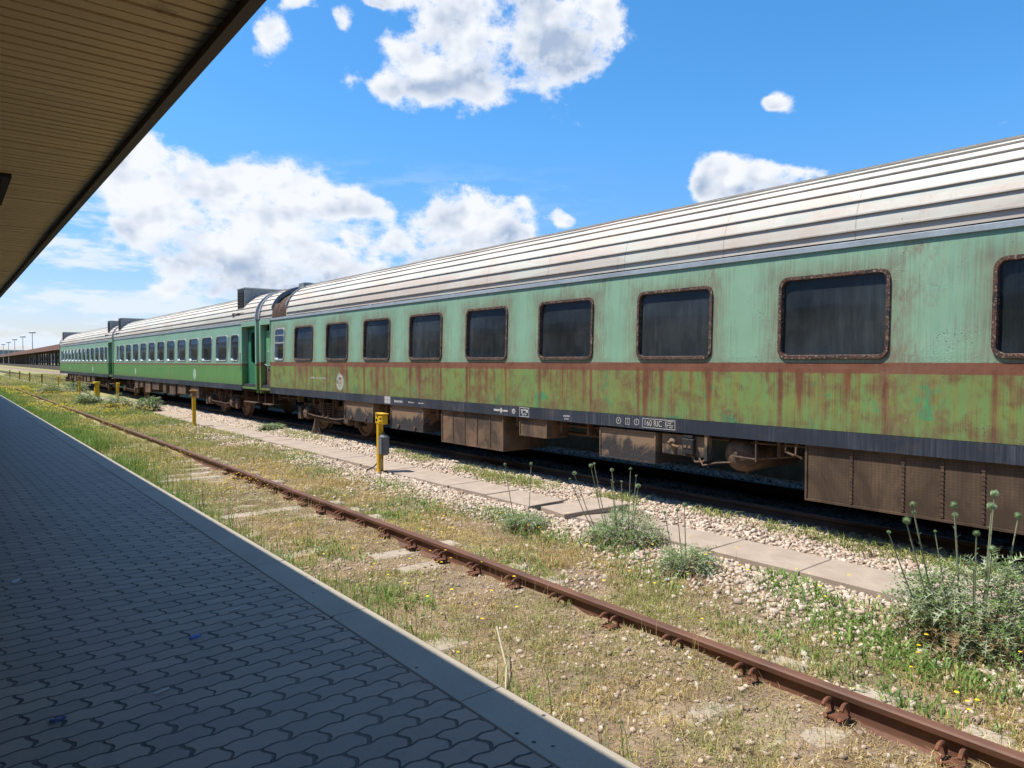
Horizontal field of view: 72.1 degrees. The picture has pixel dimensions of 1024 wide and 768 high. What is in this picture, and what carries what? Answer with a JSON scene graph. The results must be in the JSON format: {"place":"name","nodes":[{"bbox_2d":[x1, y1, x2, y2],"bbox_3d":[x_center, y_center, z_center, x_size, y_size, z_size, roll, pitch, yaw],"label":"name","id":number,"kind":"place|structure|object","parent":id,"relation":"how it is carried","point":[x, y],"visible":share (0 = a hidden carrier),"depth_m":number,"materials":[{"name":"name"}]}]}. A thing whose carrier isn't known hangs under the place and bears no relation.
{"place":"outdoors","nodes":[
{"label":"outdoors","id":0,"kind":"place"},
{"bbox_2d":[0,373,92,388],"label":"meadow grass","id":1,"kind":"structure","parent":0,"point":[8,379],"depth_m":74.49,"materials":[{"name":"green plant"}]},
{"bbox_2d":[0,381,314,470],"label":"meadow grass","id":2,"kind":"structure","parent":0,"point":[67,399],"depth_m":20.31,"materials":[{"name":"green plant"}]},
{"bbox_2d":[0,364,1023,767],"bbox_3d":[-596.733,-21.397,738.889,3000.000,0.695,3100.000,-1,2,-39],"label":"ground","id":3,"kind":"structure","parent":0,"point":[868,516],"depth_m":5.32,"materials":[{"name":"beige plant"}]},
{"bbox_2d":[0,344,59,369],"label":"distant canopy","id":4,"kind":"object","parent":3,"relation":"on","point":[35,355],"visible":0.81,"depth_m":225.50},
{"bbox_2d":[32,380,64,394],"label":"globe thistle","id":5,"kind":"object","parent":3,"relation":"on","point":[61,389],"visible":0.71,"depth_m":41.83,"materials":[{"name":"green plant"}]},
{"bbox_2d":[62,380,90,392],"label":"globe thistle","id":6,"kind":"object","parent":3,"relation":"on","point":[71,388],"visible":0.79,"depth_m":44.41,"materials":[{"name":"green plant"}]},
{"bbox_2d":[70,391,106,404],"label":"globe thistle","id":7,"kind":"object","parent":3,"relation":"on","point":[83,398],"visible":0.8,"depth_m":32.25,"materials":[{"name":"green plant"}]},
{"bbox_2d":[93,382,100,398],"bbox_3d":[-20.959,0.381,35.545,0.400,1.000,0.400,-1,2,-39],"label":"yellow post","id":8,"kind":"object","parent":3,"relation":"on","point":[96,388],"visible":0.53,"depth_m":35.44,"materials":[{"name":"metal"}]},
{"bbox_2d":[100,393,135,408],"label":"globe thistle","id":9,"kind":"object","parent":3,"relation":"on","point":[112,400],"visible":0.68,"depth_m":29.53,"materials":[{"name":"green plant"}]},
{"bbox_2d":[130,395,165,411],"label":"globe thistle","id":10,"kind":"object","parent":3,"relation":"on","point":[155,407],"visible":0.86,"depth_m":27.98,"materials":[{"name":"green plant"}]},
{"bbox_2d":[189,390,197,425],"bbox_3d":[-9.755,0.755,21.591,0.200,1.140,0.220,-1,2,-39],"label":"yellow post","id":11,"kind":"object","parent":3,"relation":"on","point":[193,394],"visible":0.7,"depth_m":21.55,"materials":[{"name":"metal"}]},
{"bbox_2d":[156,468,260,482],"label":"concrete sleeper","id":12,"kind":"object","parent":3,"relation":"on","point":[213,477],"visible":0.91,"depth_m":12.16,"materials":[{"name":"grey concrete"}]},
{"bbox_2d":[173,476,284,493],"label":"concrete sleeper","id":13,"kind":"object","parent":3,"relation":"on","point":[249,481],"visible":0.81,"depth_m":11.57,"materials":[{"name":"grey concrete"}]},
{"bbox_2d":[201,491,292,509],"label":"concrete sleeper","id":14,"kind":"object","parent":3,"relation":"on","point":[288,497],"visible":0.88,"depth_m":10.13,"materials":[{"name":"grey concrete"}]},
{"bbox_2d":[256,423,287,431],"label":"globe thistle","id":15,"kind":"object","parent":3,"relation":"on","point":[267,427],"visible":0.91,"depth_m":20.35,"materials":[{"name":"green plant"}]},
{"bbox_2d":[0,0,554,767],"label":"platform","id":16,"kind":"structure","parent":3,"relation":"on","point":[117,596],"depth_m":3.49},
{"bbox_2d":[0,172,11,205],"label":"ceiling light","id":17,"kind":"object","parent":16,"relation":"attached to","point":[5,179],"visible":0.86,"depth_m":5.12,"materials":[{"name":"black metal"}]},
{"bbox_2d":[49,715,66,723],"bbox_3d":[-1.901,1.399,2.946,0.034,0.016,0.068,2,2,41],"label":"paper scrap","id":18,"kind":"object","parent":16,"relation":"on","point":[60,718],"visible":1,"depth_m":2.94,"materials":[{"name":"blue paper"}]},
{"bbox_2d":[214,497,345,518],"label":"concrete sleeper","id":19,"kind":"object","parent":3,"relation":"on","point":[278,509],"visible":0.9,"depth_m":9.55,"materials":[{"name":"grey concrete"}]},
{"bbox_2d":[244,511,384,536],"bbox_3d":[-2.675,1.778,8.434,2.500,0.336,0.250,-1,2,-39],"label":"concrete sleeper","id":20,"kind":"object","parent":3,"relation":"on","point":[340,518],"visible":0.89,"depth_m":8.83,"materials":[{"name":"grey concrete"}]},
{"bbox_2d":[310,417,321,434],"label":"dead plant","id":21,"kind":"object","parent":3,"relation":"on","point":[315,423],"visible":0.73,"depth_m":18.78,"materials":[{"name":"brown plant"}]},
{"bbox_2d":[0,395,639,767],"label":"platform kerb","id":22,"kind":"structure","parent":3,"relation":"on","point":[550,739],"depth_m":3.66,"materials":[{"name":"concrete"}]},
{"bbox_2d":[285,504,363,518],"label":"concrete sleeper","id":23,"kind":"object","parent":3,"relation":"on","point":[321,511],"visible":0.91,"depth_m":9.27,"materials":[{"name":"grey concrete"}]},
{"bbox_2d":[265,519,400,548],"bbox_3d":[-2.314,1.797,7.986,2.500,0.336,0.250,-2,2,-40],"label":"concrete sleeper","id":24,"kind":"object","parent":3,"relation":"on","point":[360,521],"visible":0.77,"depth_m":8.36,"materials":[{"name":"beige concrete"}]},
{"bbox_2d":[0,386,672,767],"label":"green grass","id":25,"kind":"structure","parent":3,"relation":"on","point":[90,438],"depth_m":11.54,"materials":[{"name":"green plant"}]},
{"bbox_2d":[279,527,430,558],"bbox_3d":[-1.952,1.801,7.539,2.500,0.336,0.250,-2,2,-40],"label":"concrete sleeper","id":26,"kind":"object","parent":3,"relation":"on","point":[381,535],"visible":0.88,"depth_m":7.89,"materials":[{"name":"beige concrete"}]},
{"bbox_2d":[94,449,640,767],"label":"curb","id":27,"kind":"object","parent":3,"relation":"on","point":[455,659],"depth_m":4.24,"materials":[{"name":"concrete"}]},
{"bbox_2d":[367,412,388,473],"bbox_3d":[-2.417,1.078,12.714,0.264,1.122,0.828,-1,2,-33],"label":"yellow post","id":28,"kind":"object","parent":3,"relation":"on","point":[381,419],"visible":0.92,"depth_m":12.57,"materials":[{"name":"metal"}]},
{"bbox_2d":[337,564,437,640],"bbox_3d":[-0.987,1.571,4.863,1.244,0.609,1.085,1,2,34],"label":"grass tuft","id":29,"kind":"object","parent":3,"relation":"on","point":[391,616],"visible":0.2,"depth_m":5.10,"materials":[{"name":"green plant"}]},
{"bbox_2d":[370,537,461,560],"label":"concrete sleeper","id":30,"kind":"object","parent":3,"relation":"on","point":[408,549],"visible":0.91,"depth_m":7.44,"materials":[{"name":"beige concrete"}]},
{"bbox_2d":[386,549,487,577],"bbox_3d":[-1.230,1.845,6.645,2.500,0.336,0.250,-1,2,-39],"label":"concrete sleeper","id":31,"kind":"object","parent":3,"relation":"on","point":[438,559],"visible":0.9,"depth_m":6.99,"materials":[{"name":"beige concrete"}]},
{"bbox_2d":[399,609,475,662],"bbox_3d":[-0.657,1.654,4.407,0.857,0.493,1.152,-1,2,-39],"label":"grass tuft","id":32,"kind":"object","parent":3,"relation":"on","point":[430,631],"visible":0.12,"depth_m":4.47,"materials":[{"name":"green plant"}]},
{"bbox_2d":[425,592,566,651],"bbox_3d":[-0.146,1.882,5.303,2.500,0.336,0.250,-1,2,-38],"label":"concrete sleeper","id":33,"kind":"object","parent":3,"relation":"on","point":[441,645],"visible":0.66,"depth_m":5.04,"materials":[{"name":"beige concrete"}]},
{"bbox_2d":[465,562,526,575],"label":"concrete sleeper","id":34,"kind":"object","parent":3,"relation":"on","point":[474,572],"visible":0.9,"depth_m":6.61,"materials":[{"name":"beige concrete"}]},
{"bbox_2d":[496,626,506,688],"bbox_3d":[-0.053,1.752,4.384,0.051,0.210,0.752,0,2,-5],"label":"dry stalk","id":35,"kind":"object","parent":3,"relation":"on","point":[503,657],"visible":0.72,"depth_m":4.48,"materials":[{"name":"beige plant"}]},
{"bbox_2d":[1,385,1020,709],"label":"yellow wildflowers","id":36,"kind":"object","parent":3,"relation":"on","point":[335,477],"visible":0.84,"depth_m":12.59,"materials":[{"name":"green plant"}]},
{"bbox_2d":[0,382,1023,767],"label":"rail","id":37,"kind":"object","parent":3,"relation":"on","point":[894,724],"visible":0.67,"depth_m":4.55,"materials":[{"name":"metal"}]},
{"bbox_2d":[4,386,1019,713],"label":"flower stems","id":38,"kind":"object","parent":3,"relation":"on","point":[294,480],"visible":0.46,"depth_m":13.03,"materials":[{"name":"green plant"}]},
{"bbox_2d":[1,372,1023,563],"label":"rail","id":39,"kind":"object","parent":3,"relation":"on","point":[946,543],"visible":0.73,"depth_m":9.57,"materials":[{"name":"metal"}]},
{"bbox_2d":[12,372,1019,534],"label":"rail","id":40,"kind":"object","parent":3,"relation":"on","point":[787,492],"visible":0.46,"depth_m":12.72,"materials":[{"name":"metal"}]},
{"bbox_2d":[59,321,143,391],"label":"railway coach","id":41,"kind":"object","parent":40,"relation":"on","point":[87,356],"visible":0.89,"depth_m":46.22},
{"bbox_2d":[113,287,309,415],"bbox_3d":[-14.122,-1.262,31.646,2.954,4.288,23.635,-1,2,-39],"label":"railway coach","id":42,"kind":"object","parent":40,"relation":"on","point":[210,353],"visible":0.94,"depth_m":26.49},
{"bbox_2d":[119,345,123,360],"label":"window","id":43,"kind":"structure","parent":42,"relation":"in","point":[121,348],"depth_m":38.25,"materials":[{"name":"glass"}]},
{"bbox_2d":[126,344,130,360],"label":"window","id":44,"kind":"structure","parent":42,"relation":"in","point":[128,346],"depth_m":36.81,"materials":[{"name":"glass"}]},
{"bbox_2d":[133,343,138,360],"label":"window","id":45,"kind":"structure","parent":42,"relation":"in","point":[135,346],"depth_m":35.46,"materials":[{"name":"glass"}]},
{"bbox_2d":[140,343,146,360],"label":"window","id":46,"kind":"structure","parent":42,"relation":"in","point":[143,346],"depth_m":34.07,"materials":[{"name":"glass"}]},
{"bbox_2d":[148,342,154,360],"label":"window","id":47,"kind":"structure","parent":42,"relation":"in","point":[151,346],"depth_m":32.74,"materials":[{"name":"glass"}]},
{"bbox_2d":[157,341,164,360],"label":"window","id":48,"kind":"structure","parent":42,"relation":"in","point":[160,344],"depth_m":31.38,"materials":[{"name":"glass"}]},
{"bbox_2d":[167,340,174,360],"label":"window","id":49,"kind":"structure","parent":42,"relation":"in","point":[170,343],"depth_m":29.90,"materials":[{"name":"glass"}]},
{"bbox_2d":[177,339,185,360],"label":"window","id":50,"kind":"structure","parent":42,"relation":"in","point":[181,343],"depth_m":28.61,"materials":[{"name":"glass"}]},
{"bbox_2d":[189,338,197,360],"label":"window","id":51,"kind":"structure","parent":42,"relation":"in","point":[193,342],"depth_m":27.24,"materials":[{"name":"glass"}]},
{"bbox_2d":[201,337,211,360],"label":"window","id":52,"kind":"structure","parent":42,"relation":"in","point":[206,344],"depth_m":25.89,"materials":[{"name":"glass"}]},
{"bbox_2d":[215,335,227,360],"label":"window","id":53,"kind":"structure","parent":42,"relation":"in","point":[221,341],"depth_m":24.49,"materials":[{"name":"glass"}]},
{"bbox_2d":[230,334,238,360],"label":"window","id":54,"kind":"structure","parent":42,"relation":"in","point":[234,340],"depth_m":23.40,"materials":[{"name":"glass"}]},
{"bbox_2d":[247,326,254,383],"bbox_3d":[-8.190,-0.866,22.372,0.040,1.910,1.270,-1,2,-39],"label":"door","id":55,"kind":"structure","parent":42,"relation":"in","point":[251,366],"depth_m":22.56,"materials":[{"name":"green paint"}]},
{"bbox_2d":[258,134,1023,534],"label":"railway coach","id":56,"kind":"object","parent":40,"relation":"on","point":[856,336],"visible":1,"depth_m":8.64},
{"bbox_2d":[265,330,269,384],"bbox_3d":[-7.292,-0.753,21.166,0.102,1.720,0.720,-1,2,-39],"label":"door","id":57,"kind":"structure","parent":56,"relation":"in","point":[267,333],"depth_m":21.30,"materials":[{"name":"green paint"}]},
{"bbox_2d":[274,328,284,359],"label":"window","id":58,"kind":"structure","parent":56,"relation":"in","point":[279,334],"depth_m":20.27,"materials":[{"name":"glass"}]},
{"bbox_2d":[294,325,312,360],"bbox_3d":[-5.552,-1.100,18.870,0.138,0.970,1.247,-1,2,-39],"label":"window","id":59,"kind":"structure","parent":56,"relation":"in","point":[296,328],"depth_m":19.16,"materials":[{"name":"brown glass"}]},
{"bbox_2d":[325,321,347,359],"bbox_3d":[-4.264,-1.049,17.276,0.138,0.970,1.247,-1,2,-39],"label":"window","id":60,"kind":"structure","parent":56,"relation":"in","point":[333,326],"depth_m":17.60,"materials":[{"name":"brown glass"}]},
{"bbox_2d":[363,317,390,359],"bbox_3d":[-3.005,-0.994,15.685,0.098,0.947,1.247,-1,2,-39],"label":"window","id":61,"kind":"structure","parent":56,"relation":"in","point":[387,318],"depth_m":15.97,"materials":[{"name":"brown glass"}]},
{"bbox_2d":[408,312,442,359],"bbox_3d":[-1.708,-0.949,14.110,0.138,0.970,1.247,-1,2,-39],"label":"window","id":62,"kind":"structure","parent":56,"relation":"in","point":[418,317],"depth_m":14.45,"materials":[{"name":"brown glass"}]},
{"bbox_2d":[465,306,507,359],"bbox_3d":[-0.448,-0.893,12.519,0.098,0.947,1.247,-1,2,-39],"label":"window","id":63,"kind":"structure","parent":56,"relation":"in","point":[467,327],"depth_m":12.66,"materials":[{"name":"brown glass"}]},
{"bbox_2d":[537,297,593,359],"bbox_3d":[0.833,-0.843,10.933,0.098,0.947,1.247,-1,2,-39],"label":"window","id":64,"kind":"structure","parent":56,"relation":"in","point":[541,307],"depth_m":11.02,"materials":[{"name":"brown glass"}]},
{"bbox_2d":[636,286,712,359],"bbox_3d":[2.155,-0.797,9.327,0.138,0.970,1.247,-1,2,-39],"label":"window","id":65,"kind":"structure","parent":56,"relation":"in","point":[704,299],"depth_m":9.08,"materials":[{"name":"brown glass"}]},
{"bbox_2d":[777,268,890,358],"bbox_3d":[3.493,-0.744,7.671,0.138,0.970,1.247,-1,2,-39],"label":"window","id":66,"kind":"structure","parent":56,"relation":"in","point":[877,282],"depth_m":7.41,"materials":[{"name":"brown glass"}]},
{"bbox_2d":[991,254,1023,357],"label":"window","id":67,"kind":"structure","parent":56,"relation":"in","point":[1013,284],"depth_m":6.43,"materials":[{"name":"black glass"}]},
{"bbox_2d":[230,389,804,481],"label":"platform","id":68,"kind":"structure","parent":3,"relation":"on","point":[794,471],"depth_m":12.95,"materials":[{"name":"grey concrete"}]},
{"bbox_2d":[493,462,552,535],"bbox_3d":[0.159,1.371,8.341,0.745,0.884,0.734,-1,2,-39],"label":"globe thistle","id":69,"kind":"object","parent":3,"relation":"on","point":[512,519],"visible":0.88,"depth_m":8.28,"materials":[{"name":"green plant"}]},
{"bbox_2d":[504,575,563,589],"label":"concrete sleeper","id":70,"kind":"object","parent":3,"relation":"on","point":[510,586],"visible":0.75,"depth_m":6.18,"materials":[{"name":"beige concrete"}]},
{"bbox_2d":[163,468,924,767],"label":"sleeper rubble","id":71,"kind":"object","parent":3,"relation":"on","point":[730,757],"visible":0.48,"depth_m":4.93,"materials":[{"name":"stone"}]},
{"bbox_2d":[498,669,596,721],"bbox_3d":[0.094,1.675,3.413,0.659,0.462,0.638,-1,2,-29],"label":"grass tuft","id":72,"kind":"object","parent":3,"relation":"on","point":[547,698],"visible":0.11,"depth_m":3.56,"materials":[{"name":"green plant"}]},
{"bbox_2d":[480,612,619,666],"bbox_3d":[0.215,1.896,4.856,2.500,0.336,0.250,-1,2,-38],"label":"concrete sleeper","id":73,"kind":"object","parent":3,"relation":"on","point":[608,624],"visible":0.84,"depth_m":5.24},
{"bbox_2d":[121,405,1023,751],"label":"track ballast","id":74,"kind":"structure","parent":3,"relation":"on","point":[699,521],"depth_m":8.23,"materials":[{"name":"gravel"}]},
{"bbox_2d":[123,451,1023,767],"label":"scattered stones","id":75,"kind":"object","parent":3,"relation":"on","point":[747,709],"visible":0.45,"depth_m":4.97,"materials":[{"name":"beige stone"}]},
{"bbox_2d":[552,700,633,761],"bbox_3d":[0.293,1.682,3.185,0.613,0.462,0.519,-1,2,-27],"label":"grass tuft","id":76,"kind":"object","parent":3,"relation":"on","point":[605,728],"visible":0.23,"depth_m":3.32,"materials":[{"name":"green plant"}]},
{"bbox_2d":[193,420,1023,752],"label":"green weeds","id":77,"kind":"object","parent":3,"relation":"on","point":[903,648],"visible":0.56,"depth_m":5.88,"materials":[{"name":"green plant"}]},
{"bbox_2d":[569,463,671,550],"bbox_3d":[1.231,1.350,7.653,1.130,0.986,1.050,-1,2,-39],"label":"globe thistle","id":78,"kind":"object","parent":3,"relation":"on","point":[608,533],"visible":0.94,"depth_m":7.64,"materials":[{"name":"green plant"}]},
{"bbox_2d":[230,496,1023,767],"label":"dirt crumbs","id":79,"kind":"object","parent":3,"relation":"on","point":[446,589],"visible":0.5,"depth_m":5.24,"materials":[{"name":"soil"}]},
{"bbox_2d":[661,634,715,647],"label":"concrete sleeper","id":80,"kind":"object","parent":3,"relation":"on","point":[669,636],"visible":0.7,"depth_m":4.82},
{"bbox_2d":[648,502,729,581],"bbox_3d":[1.669,1.491,6.613,0.809,0.780,0.792,-1,2,-39],"label":"globe thistle","id":81,"kind":"object","parent":3,"relation":"on","point":[676,560],"visible":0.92,"depth_m":6.53,"materials":[{"name":"green plant"}]},
{"bbox_2d":[639,656,809,726],"bbox_3d":[0.937,1.921,3.962,2.500,0.336,0.250,-1,2,-38],"label":"concrete sleeper","id":82,"kind":"object","parent":3,"relation":"on","point":[703,710],"visible":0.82,"depth_m":4.13,"materials":[{"name":"beige concrete"}]},
{"bbox_2d":[761,686,899,750],"bbox_3d":[1.298,1.940,3.515,2.500,0.336,0.250,-1,2,-39],"label":"concrete sleeper","id":83,"kind":"object","parent":3,"relation":"on","point":[840,716],"visible":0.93,"depth_m":3.88,"materials":[{"name":"beige concrete"}]},
{"bbox_2d":[877,490,1023,676],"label":"globe thistle","id":84,"kind":"object","parent":3,"relation":"on","point":[942,610],"visible":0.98,"depth_m":4.92,"materials":[{"name":"green plant"}]},
{"bbox_2d":[934,724,1018,767],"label":"concrete sleeper","id":85,"kind":"object","parent":3,"relation":"on","point":[962,754],"visible":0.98,"depth_m":3.53,"materials":[{"name":"beige concrete"}]},
{"bbox_2d":[0,0,1023,354],"label":"sky","id":86,"kind":"structure","parent":0,"point":[327,140],"materials":[{"name":"blue"}]},
{"bbox_2d":[257,413,1023,550],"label":"oily ballast","id":87,"kind":"structure","parent":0,"point":[945,531],"depth_m":12.25,"materials":[{"name":"gravel"}]},
{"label":"cable duct","id":88,"kind":"object","parent":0,"visible":0},
{"bbox_2d":[230,430,262,434],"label":"duct cover slab","id":89,"kind":"structure","parent":88,"relation":"on","point":[247,432],"depth_m":19.50,"materials":[{"name":"concrete"}]},
{"bbox_2d":[244,433,275,437],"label":"duct cover slab","id":90,"kind":"structure","parent":88,"relation":"on","point":[258,435],"depth_m":18.69,"materials":[{"name":"concrete"}]},
{"bbox_2d":[254,436,291,441],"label":"duct cover slab","id":91,"kind":"structure","parent":88,"relation":"on","point":[273,438],"depth_m":17.96,"materials":[{"name":"concrete"}]},
{"bbox_2d":[268,439,306,445],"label":"duct cover slab","id":92,"kind":"structure","parent":88,"relation":"on","point":[283,442],"depth_m":17.08,"materials":[{"name":"concrete"}]},
{"bbox_2d":[283,443,324,449],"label":"duct cover slab","id":93,"kind":"structure","parent":88,"relation":"on","point":[304,445],"depth_m":16.46,"materials":[{"name":"concrete"}]},
{"bbox_2d":[300,447,343,454],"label":"duct cover slab","id":94,"kind":"structure","parent":88,"relation":"on","point":[323,449],"depth_m":15.58,"materials":[{"name":"concrete"}]},
{"bbox_2d":[318,451,364,460],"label":"duct cover slab","id":95,"kind":"structure","parent":88,"relation":"on","point":[337,455],"depth_m":14.78,"materials":[{"name":"concrete"}]},
{"bbox_2d":[338,456,386,466],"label":"duct cover slab","id":96,"kind":"structure","parent":88,"relation":"on","point":[358,461],"depth_m":14.03,"materials":[{"name":"concrete"}]},
{"bbox_2d":[361,461,414,470],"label":"duct cover slab","id":97,"kind":"structure","parent":88,"relation":"on","point":[389,465],"depth_m":13.30,"materials":[{"name":"concrete"}]},
{"bbox_2d":[387,467,443,478],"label":"duct cover slab","id":98,"kind":"structure","parent":88,"relation":"on","point":[414,473],"depth_m":12.51,"materials":[{"name":"concrete"}]},
{"bbox_2d":[415,474,477,487],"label":"duct cover slab","id":99,"kind":"structure","parent":88,"relation":"on","point":[446,480],"depth_m":11.72,"materials":[{"name":"concrete"}]},
{"bbox_2d":[449,481,518,497],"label":"duct cover slab","id":100,"kind":"structure","parent":88,"relation":"on","point":[482,489],"depth_m":10.90,"materials":[{"name":"concrete"}]},
{"bbox_2d":[487,490,562,508],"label":"duct cover slab","id":101,"kind":"structure","parent":88,"relation":"on","point":[521,497],"depth_m":10.14,"materials":[{"name":"concrete"}]},
{"bbox_2d":[541,497,628,518],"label":"duct cover slab","id":102,"kind":"structure","parent":88,"relation":"on","point":[573,509],"depth_m":9.27,"materials":[{"name":"concrete"}]},
{"bbox_2d":[576,511,669,534],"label":"duct cover slab","id":103,"kind":"structure","parent":88,"relation":"on","point":[592,516],"depth_m":8.79,"materials":[{"name":"concrete"}]},
{"bbox_2d":[638,524,741,553],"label":"duct cover slab","id":104,"kind":"structure","parent":88,"relation":"on","point":[702,539],"depth_m":7.84,"materials":[{"name":"concrete"}]},
{"bbox_2d":[710,540,830,575],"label":"duct cover slab","id":105,"kind":"structure","parent":88,"relation":"on","point":[755,554],"depth_m":7.11,"materials":[{"name":"concrete"}]},
{"bbox_2d":[800,559,941,603],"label":"duct cover slab","id":106,"kind":"structure","parent":88,"relation":"on","point":[869,581],"depth_m":6.40,"materials":[{"name":"concrete"}]},
{"bbox_2d":[922,585,1023,630],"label":"duct cover slab","id":107,"kind":"structure","parent":88,"relation":"on","point":[978,598],"depth_m":5.71,"materials":[{"name":"concrete"}]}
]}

